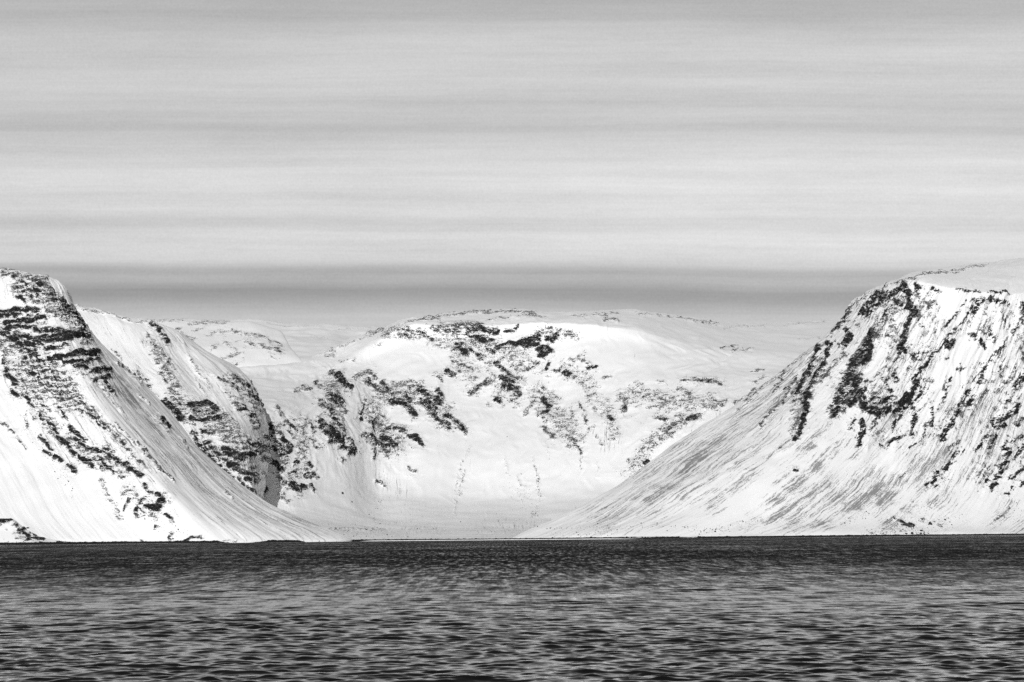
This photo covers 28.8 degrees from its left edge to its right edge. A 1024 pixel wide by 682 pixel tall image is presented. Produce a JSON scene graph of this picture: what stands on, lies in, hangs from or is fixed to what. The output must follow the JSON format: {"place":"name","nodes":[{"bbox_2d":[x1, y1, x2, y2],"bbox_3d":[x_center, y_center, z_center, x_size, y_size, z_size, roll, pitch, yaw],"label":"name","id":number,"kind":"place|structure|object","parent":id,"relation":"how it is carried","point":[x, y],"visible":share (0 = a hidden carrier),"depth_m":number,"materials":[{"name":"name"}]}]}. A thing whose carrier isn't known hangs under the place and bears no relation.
{"place":"outdoors","nodes":[
{"label":"outdoors","id":0,"kind":"place"},
{"bbox_2d":[0,518,66,542],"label":"shore knoll","id":1,"kind":"structure","parent":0,"point":[12,530],"depth_m":2789.15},
{"bbox_2d":[74,303,272,498],"bbox_3d":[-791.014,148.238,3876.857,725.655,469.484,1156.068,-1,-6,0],"label":"mountain ridge","id":2,"kind":"structure","parent":0,"point":[213,404],"depth_m":3661.66,"materials":[{"name":"white snow"}]},
{"bbox_2d":[0,267,351,542],"bbox_3d":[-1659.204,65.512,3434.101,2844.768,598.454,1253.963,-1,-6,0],"label":"rocky mountain","id":3,"kind":"structure","parent":0,"point":[85,403],"depth_m":2999.88,"materials":[{"name":"white snow"}]},
{"bbox_2d":[155,318,301,367],"bbox_3d":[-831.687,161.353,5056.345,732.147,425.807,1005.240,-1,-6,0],"label":"mountain shoulder","id":4,"kind":"object","parent":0,"point":[238,344],"visible":0.31,"depth_m":4779.03},
{"bbox_2d":[197,319,380,360],"bbox_3d":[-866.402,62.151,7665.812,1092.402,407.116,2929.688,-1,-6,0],"label":"distant plateau","id":5,"kind":"structure","parent":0,"point":[305,341],"depth_m":7677.09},
{"bbox_2d":[0,535,1023,681],"bbox_3d":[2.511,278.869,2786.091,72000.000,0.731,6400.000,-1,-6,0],"label":"water","id":6,"kind":"structure","parent":0,"point":[877,609],"depth_m":232.65,"materials":[{"name":"black liquid"}]},
{"bbox_2d":[0,533,1023,544],"bbox_3d":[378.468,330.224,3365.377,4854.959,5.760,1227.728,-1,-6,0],"label":"beach","id":7,"kind":"structure","parent":0,"point":[113,542],"depth_m":2947.47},
{"bbox_2d":[371,538,622,540],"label":"ice foot","id":8,"kind":"object","parent":7,"relation":"on","point":[490,539],"visible":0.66,"depth_m":2944.07},
{"bbox_2d":[0,0,1023,326],"label":"sky","id":9,"kind":"structure","parent":0,"point":[378,163],"materials":[{"name":"grey"}]},
{"bbox_2d":[239,308,839,539],"bbox_3d":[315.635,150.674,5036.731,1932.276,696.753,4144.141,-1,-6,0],"label":"cirque valley","id":10,"kind":"structure","parent":0,"point":[598,379],"depth_m":4301.49,"materials":[{"name":"white snow"}]},
{"bbox_2d":[513,258,1023,537],"bbox_3d":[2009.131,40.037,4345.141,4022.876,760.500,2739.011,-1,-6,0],"label":"ribbed mountain","id":11,"kind":"structure","parent":0,"point":[882,403],"depth_m":3362.27,"materials":[{"name":"white snow"}]}
]}

